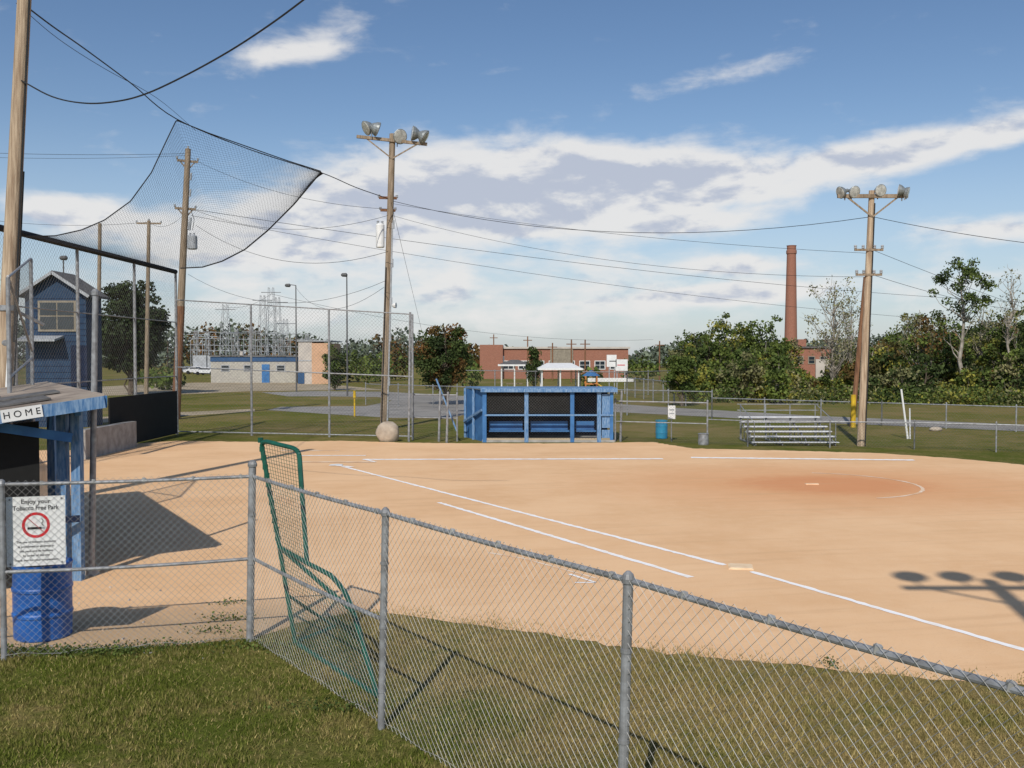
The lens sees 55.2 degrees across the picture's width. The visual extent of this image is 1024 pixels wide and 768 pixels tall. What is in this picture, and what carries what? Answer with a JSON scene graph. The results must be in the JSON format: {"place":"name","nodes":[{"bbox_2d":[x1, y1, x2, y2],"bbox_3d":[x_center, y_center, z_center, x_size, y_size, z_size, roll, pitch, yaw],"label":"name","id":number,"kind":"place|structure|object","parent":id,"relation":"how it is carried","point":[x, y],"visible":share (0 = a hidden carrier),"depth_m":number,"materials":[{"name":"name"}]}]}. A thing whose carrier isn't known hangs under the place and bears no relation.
{"place":"outdoors","nodes":[
{"label":"outdoors","id":0,"kind":"place"},
{"bbox_2d":[0,441,1023,684],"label":"infield dirt","id":1,"kind":"structure","parent":0,"point":[946,547],"depth_m":18.45,"materials":[{"name":"soil"}]},
{"bbox_2d":[5,257,34,423],"bbox_3d":[-9.890,0.132,19.762,0.080,5.603,2.698,-1,2,-18],"label":"tall gate frame","id":2,"kind":"object","parent":1,"relation":"on","point":[10,373],"visible":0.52,"depth_m":19.63,"materials":[{"name":"metal"}]},
{"bbox_2d":[0,0,44,387],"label":"utility pole","id":3,"kind":"object","parent":1,"relation":"on","point":[11,254],"visible":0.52,"depth_m":21.75,"materials":[{"name":"brown wood"}]},
{"bbox_2d":[11,557,73,642],"bbox_3d":[-5.860,2.686,12.232,0.704,0.930,0.704,0,2,0],"label":"trash drum","id":4,"kind":"object","parent":1,"relation":"on","point":[41,606],"visible":0.72,"depth_m":11.95,"materials":[{"name":"blue plastic"}]},
{"bbox_2d":[85,289,98,575],"bbox_3d":[-6.713,0.772,15.613,0.257,4.565,0.257,-2,2,-45],"label":"fence pole","id":5,"kind":"object","parent":1,"relation":"on","point":[93,413],"visible":0.83,"depth_m":15.58,"materials":[{"name":"metal"}]},
{"bbox_2d":[18,586,349,658],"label":"pebbles","id":6,"kind":"object","parent":1,"relation":"on","point":[123,638],"visible":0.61,"depth_m":12.37,"materials":[{"name":"stone"}]},
{"bbox_2d":[0,597,840,714],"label":"weeds","id":7,"kind":"object","parent":1,"relation":"on","point":[68,650],"visible":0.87,"depth_m":11.53,"materials":[{"name":"green plant"}]},
{"bbox_2d":[280,450,1023,650],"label":"chalk lines","id":8,"kind":"object","parent":1,"relation":"on","point":[839,596],"visible":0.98,"depth_m":18.62,"materials":[{"name":"white paint"}]},
{"bbox_2d":[728,563,753,569],"bbox_3d":[3.782,3.019,16.210,0.396,0.024,0.396,0,2,11],"label":"first base","id":9,"kind":"object","parent":1,"relation":"on","point":[737,566],"visible":1,"depth_m":16.15,"materials":[{"name":"white rubber"}]},
{"bbox_2d":[827,473,924,497],"bbox_3d":[9.980,2.725,26.650,2.073,0.001,5.298,0,2,0],"label":"pitching circle","id":10,"kind":"object","parent":1,"relation":"on","point":[921,490],"visible":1,"depth_m":25.78,"materials":[{"name":"white paint"}]},
{"bbox_2d":[0,357,1023,767],"bbox_3d":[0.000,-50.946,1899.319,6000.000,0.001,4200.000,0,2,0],"label":"ground","id":11,"kind":"structure","parent":0,"point":[226,431],"depth_m":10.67,"materials":[{"name":"green plant"}]},
{"bbox_2d":[0,382,106,580],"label":"home dugout","id":12,"kind":"object","parent":11,"relation":"on","point":[64,407],"visible":0.51,"depth_m":15.15,"materials":[{"name":"blue wood"}]},
{"bbox_2d":[0,404,42,422],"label":"home sign","id":13,"kind":"object","parent":12,"relation":"attached to","point":[21,413],"visible":1,"depth_m":14.11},
{"bbox_2d":[17,270,109,426],"bbox_3d":[-22.328,-1.716,48.521,3.658,7.651,3.100,0,2,0],"label":"press box","id":14,"kind":"object","parent":11,"relation":"on","point":[43,281],"visible":0.59,"depth_m":47.95,"materials":[{"name":"blue wood"}]},
{"bbox_2d":[59,256,67,272],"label":"street lamp","id":15,"kind":"object","parent":11,"relation":"on","point":[61,258],"visible":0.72,"depth_m":69.68,"materials":[{"name":"grey metal"}]},
{"bbox_2d":[97,223,101,290],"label":"utility pole","id":16,"kind":"object","parent":11,"relation":"on","point":[98,270],"visible":0.25,"depth_m":74.67,"materials":[{"name":"wood"}]},
{"bbox_2d":[136,219,161,393],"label":"utility pole","id":17,"kind":"object","parent":11,"relation":"on","point":[146,365],"visible":0.77,"depth_m":74.77,"materials":[{"name":"brown wood"}]},
{"bbox_2d":[103,409,254,421],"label":"worn path","id":18,"kind":"structure","parent":11,"relation":"on","point":[204,412],"depth_m":60.55,"materials":[{"name":"beige soil"}]},
{"bbox_2d":[172,147,198,418],"bbox_3d":[-18.038,-5.545,53.913,1.580,15.022,0.704,0,2,0],"label":"utility pole","id":19,"kind":"object","parent":11,"relation":"on","point":[181,288],"visible":0.82,"depth_m":53.76,"materials":[{"name":"brown wood"}]},
{"bbox_2d":[183,366,199,373],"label":"parked car","id":20,"kind":"object","parent":11,"relation":"on","point":[190,370],"visible":0.51,"depth_m":188.96,"materials":[{"name":"white paint"}]},
{"bbox_2d":[194,367,210,374],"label":"parked car","id":21,"kind":"object","parent":11,"relation":"on","point":[203,371],"visible":0.54,"depth_m":179.30,"materials":[{"name":"white paint"}]},
{"bbox_2d":[0,224,413,462],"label":"backstop fence","id":22,"kind":"object","parent":11,"relation":"on","point":[135,419],"visible":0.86,"depth_m":40.34,"materials":[{"name":"metal"}]},
{"bbox_2d":[26,120,321,268],"bbox_3d":[-11.493,-7.099,36.613,7.014,4.891,13.625,0,2,0],"label":"backstop net","id":23,"kind":"object","parent":22,"relation":"on","point":[60,242],"visible":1,"depth_m":38.31,"materials":[{"name":"black fabric"}]},
{"bbox_2d":[102,383,380,395],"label":"parking lot gravel","id":24,"kind":"structure","parent":11,"relation":"on","point":[209,388],"depth_m":105.16,"materials":[{"name":"grey gravel"}]},
{"bbox_2d":[101,280,170,394],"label":"oak tree","id":25,"kind":"object","parent":24,"relation":"on","point":[122,312],"visible":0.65,"depth_m":86.54,"materials":[{"name":"green plant"}]},
{"bbox_2d":[321,344,345,389],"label":"tree","id":26,"kind":"object","parent":24,"relation":"on","point":[336,364],"visible":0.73,"depth_m":99.59,"materials":[{"name":"green plant"}]},
{"bbox_2d":[186,287,316,373],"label":"electrical substation","id":27,"kind":"object","parent":11,"relation":"on","point":[199,358],"visible":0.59,"depth_m":195.35,"materials":[{"name":"metal"}]},
{"bbox_2d":[209,351,297,382],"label":"cinder block building","id":28,"kind":"structure","parent":11,"relation":"on","point":[265,362],"depth_m":128.04,"materials":[{"name":"white concrete"}]},
{"bbox_2d":[258,437,377,697],"bbox_3d":[-1.944,1.934,11.197,1.011,2.509,2.681,-1,2,-34],"label":"batting screen","id":29,"kind":"object","parent":11,"relation":"on","point":[262,442],"visible":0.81,"depth_m":11.38,"materials":[{"name":"green metal"}]},
{"bbox_2d":[297,340,341,383],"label":"stucco building","id":30,"kind":"structure","parent":11,"relation":"on","point":[312,363],"depth_m":122.01,"materials":[{"name":"beige paint"}]},
{"bbox_2d":[353,391,355,416],"bbox_3d":[-9.074,1.133,56.453,0.166,1.500,0.166,-1,2,-22],"label":"yellow marker post","id":31,"kind":"object","parent":11,"relation":"on","point":[354,394],"visible":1,"depth_m":56.40,"materials":[{"name":"plastic"}]},
{"bbox_2d":[375,421,398,441],"bbox_3d":[-5.103,2.008,40.080,0.979,0.979,0.678,0,2,0],"label":"boulder","id":32,"kind":"object","parent":11,"relation":"on","point":[387,431],"visible":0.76,"depth_m":39.84,"materials":[{"name":"stone"}]},
{"bbox_2d":[356,121,428,422],"bbox_3d":[-5.584,-5.058,46.084,3.412,14.484,0.816,0,2,0],"label":"field light pole","id":33,"kind":"object","parent":11,"relation":"on","point":[398,136],"visible":0.97,"depth_m":46.05,"materials":[{"name":"brown wood"}]},
{"bbox_2d":[0,0,1023,339],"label":"overhead wires","id":34,"kind":"object","parent":33,"relation":"attached to","point":[398,202],"visible":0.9,"depth_m":41.86,"materials":[{"name":"black metal"}]},
{"bbox_2d":[137,338,661,389],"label":"shrubs","id":35,"kind":"object","parent":11,"relation":"on","point":[363,365],"visible":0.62,"depth_m":128.02,"materials":[{"name":"green plant"}]},
{"bbox_2d":[0,460,1023,767],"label":"chain link fence","id":36,"kind":"object","parent":11,"relation":"on","point":[628,580],"visible":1,"depth_m":8.29,"materials":[{"name":"metal"}]},
{"bbox_2d":[6,495,65,566],"bbox_3d":[-5.543,1.713,11.407,0.630,0.810,0.029,0,2,-16],"label":"tobacco free park sign","id":37,"kind":"object","parent":36,"relation":"attached to","point":[54,528],"visible":1,"depth_m":11.41,"materials":[{"name":"white paint"}]},
{"bbox_2d":[498,360,527,385],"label":"picnic pavilion","id":38,"kind":"structure","parent":11,"relation":"on","point":[514,363],"depth_m":95.16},
{"bbox_2d":[17,318,1017,367],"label":"distant tree line","id":39,"kind":"object","parent":11,"relation":"on","point":[653,353],"visible":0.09,"depth_m":295.09,"materials":[{"name":"green plant"}]},
{"bbox_2d":[523,346,543,385],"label":"tree","id":40,"kind":"object","parent":11,"relation":"on","point":[535,364],"visible":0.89,"depth_m":91.77,"materials":[{"name":"green plant"}]},
{"bbox_2d":[463,386,617,441],"bbox_3d":[1.107,1.226,40.937,6.399,2.203,2.840,0,2,0],"label":"visitor dugout","id":41,"kind":"object","parent":11,"relation":"on","point":[538,413],"visible":1,"depth_m":39.73,"materials":[{"name":"blue paint"}]},
{"bbox_2d":[478,345,629,378],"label":"brick school building","id":42,"kind":"structure","parent":11,"relation":"on","point":[492,357],"depth_m":149.91,"materials":[{"name":"brick"}]},
{"bbox_2d":[408,312,708,442],"bbox_3d":[1.764,-0.277,39.644,12.094,5.285,1.290,0,2,5],"label":"sideline fence","id":43,"kind":"object","parent":11,"relation":"on","point":[448,413],"visible":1,"depth_m":40.00,"materials":[{"name":"metal"}]},
{"bbox_2d":[537,363,582,385],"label":"picnic pavilion","id":44,"kind":"structure","parent":11,"relation":"on","point":[559,366],"depth_m":85.04,"materials":[{"name":"white paint"}]},
{"bbox_2d":[566,340,575,381],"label":"utility pole","id":45,"kind":"object","parent":11,"relation":"on","point":[571,344],"visible":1,"depth_m":129.86,"materials":[{"name":"brown wood"}]},
{"bbox_2d":[457,370,685,405],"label":"yard fence","id":46,"kind":"object","parent":11,"relation":"on","point":[627,381],"visible":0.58,"depth_m":86.54,"materials":[{"name":"metal"}]},
{"bbox_2d":[580,340,589,373],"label":"utility pole","id":47,"kind":"object","parent":11,"relation":"on","point":[584,344],"visible":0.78,"depth_m":129.89,"materials":[{"name":"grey wood"}]},
{"bbox_2d":[582,370,601,385],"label":"playground set","id":48,"kind":"object","parent":11,"relation":"on","point":[592,374],"visible":0.58,"depth_m":87.58,"materials":[{"name":"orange plastic"}]},
{"bbox_2d":[588,355,633,393],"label":"scoreboard sign","id":49,"kind":"object","parent":11,"relation":"on","point":[618,364],"visible":0.93,"depth_m":89.97,"materials":[{"name":"white metal"}]},
{"bbox_2d":[655,341,663,377],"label":"utility pole","id":50,"kind":"object","parent":11,"relation":"on","point":[659,345],"visible":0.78,"depth_m":139.85,"materials":[{"name":"brown wood"}]},
{"bbox_2d":[655,420,667,438],"bbox_3d":[6.341,1.920,41.544,0.518,0.780,0.518,0,2,0],"label":"trash drum","id":51,"kind":"object","parent":11,"relation":"on","point":[658,427],"visible":0.87,"depth_m":41.33,"materials":[{"name":"blue metal"}]},
{"bbox_2d":[668,406,674,441],"bbox_3d":[6.522,1.615,40.057,0.300,1.475,0.080,0,2,0],"label":"notice sign","id":52,"kind":"object","parent":11,"relation":"on","point":[671,412],"visible":1,"depth_m":40.01,"materials":[{"name":"metal"}]},
{"bbox_2d":[659,353,699,405],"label":"tree","id":53,"kind":"object","parent":11,"relation":"on","point":[681,377],"visible":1,"depth_m":67.69,"materials":[{"name":"green plant"}]},
{"bbox_2d":[365,382,1023,431],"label":"roadside fence","id":54,"kind":"object","parent":11,"relation":"on","point":[820,401],"visible":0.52,"depth_m":52.56,"materials":[{"name":"metal"}]},
{"bbox_2d":[698,433,708,444],"bbox_3d":[7.543,2.170,38.612,0.440,0.450,0.440,0,2,0],"label":"trash can","id":55,"kind":"object","parent":11,"relation":"on","point":[703,438],"visible":1,"depth_m":38.44,"materials":[{"name":"metal"}]},
{"bbox_2d":[737,404,838,445],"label":"bleachers","id":56,"kind":"object","parent":11,"relation":"on","point":[776,432],"visible":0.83,"depth_m":39.50,"materials":[{"name":"metal"}]},
{"bbox_2d":[784,245,796,342],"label":"brick smokestack","id":57,"kind":"object","parent":11,"relation":"on","point":[791,313],"visible":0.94,"depth_m":228.44,"materials":[{"name":"red brick"}]},
{"bbox_2d":[800,276,860,394],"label":"sparse tree","id":58,"kind":"object","parent":11,"relation":"on","point":[832,355],"visible":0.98,"depth_m":83.73,"materials":[{"name":"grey plant"}]},
{"bbox_2d":[664,306,1023,405],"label":"woodland","id":59,"kind":"object","parent":11,"relation":"on","point":[759,369],"visible":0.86,"depth_m":80.20,"materials":[{"name":"green plant"}]},
{"bbox_2d":[834,292,872,379],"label":"sparse tree","id":60,"kind":"object","parent":11,"relation":"on","point":[850,354],"visible":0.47,"depth_m":91.75,"materials":[{"name":"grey plant"}]},
{"bbox_2d":[849,277,864,426],"bbox_3d":[17.000,-1.559,48.014,0.775,7.384,0.390,0,2,0],"label":"guy wire","id":61,"kind":"object","parent":11,"relation":"on","point":[854,395],"visible":0.81,"depth_m":47.98,"materials":[{"name":"yellow"}]},
{"bbox_2d":[708,418,1023,451],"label":"outfield fence","id":62,"kind":"object","parent":11,"relation":"on","point":[850,422],"visible":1,"depth_m":37.04,"materials":[{"name":"metal"}]},
{"bbox_2d":[836,184,909,445],"bbox_3d":[13.893,-2.621,37.769,2.830,10.086,0.593,0,2,0],"label":"field light pole","id":63,"kind":"object","parent":11,"relation":"on","point":[877,192],"visible":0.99,"depth_m":37.77,"materials":[{"name":"brown wood"}]},
{"bbox_2d":[900,389,910,438],"bbox_3d":[16.603,1.268,41.325,0.469,2.109,0.090,0,2,0],"label":"leaning gate post","id":64,"kind":"object","parent":11,"relation":"on","point":[909,436],"visible":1,"depth_m":41.31,"materials":[{"name":"white metal"}]},
{"bbox_2d":[896,310,935,381],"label":"sparse tree","id":65,"kind":"object","parent":11,"relation":"on","point":[910,323],"visible":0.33,"depth_m":86.00,"materials":[{"name":"green plant"}]},
{"bbox_2d":[929,427,941,430],"bbox_3d":[19.745,2.108,45.666,0.618,0.239,0.428,0,2,0],"label":"boulder","id":66,"kind":"object","parent":11,"relation":"on","point":[935,428],"visible":0.84,"depth_m":45.52,"materials":[{"name":"stone"}]},
{"bbox_2d":[927,256,998,377],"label":"tall tree","id":67,"kind":"object","parent":11,"relation":"on","point":[968,272],"visible":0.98,"depth_m":77.49,"materials":[{"name":"green plant"}]},
{"bbox_2d":[964,306,1001,381],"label":"sparse tree","id":68,"kind":"object","parent":11,"relation":"on","point":[977,348],"visible":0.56,"depth_m":85.65,"materials":[{"name":"green plant"}]},
{"bbox_2d":[988,265,1023,374],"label":"sparse tree","id":69,"kind":"object","parent":11,"relation":"on","point":[1008,339],"visible":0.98,"depth_m":79.86,"materials":[{"name":"green plant"}]},
{"bbox_2d":[0,0,1023,356],"label":"sky","id":70,"kind":"structure","parent":0,"point":[659,118],"materials":[{"name":"blue"}]},
{"bbox_2d":[262,391,1023,430],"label":"asphalt road","id":71,"kind":"structure","parent":0,"point":[374,410],"depth_m":61.57,"materials":[{"name":"grey asphalt"}]},
{"bbox_2d":[285,284,296,391],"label":"street lamp","id":72,"kind":"object","parent":71,"relation":"on","point":[287,285],"visible":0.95,"depth_m":94.84,"materials":[{"name":"grey metal"}]},
{"bbox_2d":[341,273,347,395],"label":"street lamp","id":73,"kind":"object","parent":71,"relation":"on","point":[344,274],"visible":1,"depth_m":84.86,"materials":[{"name":"grey metal"}]},
{"bbox_2d":[414,323,476,404],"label":"maple tree","id":74,"kind":"object","parent":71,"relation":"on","point":[432,356],"visible":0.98,"depth_m":69.11,"materials":[{"name":"green plant"}]},
{"bbox_2d":[771,339,834,378],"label":"brick house","id":75,"kind":"structure","parent":0,"point":[813,365],"depth_m":117.94,"materials":[{"name":"brick"}]}
]}

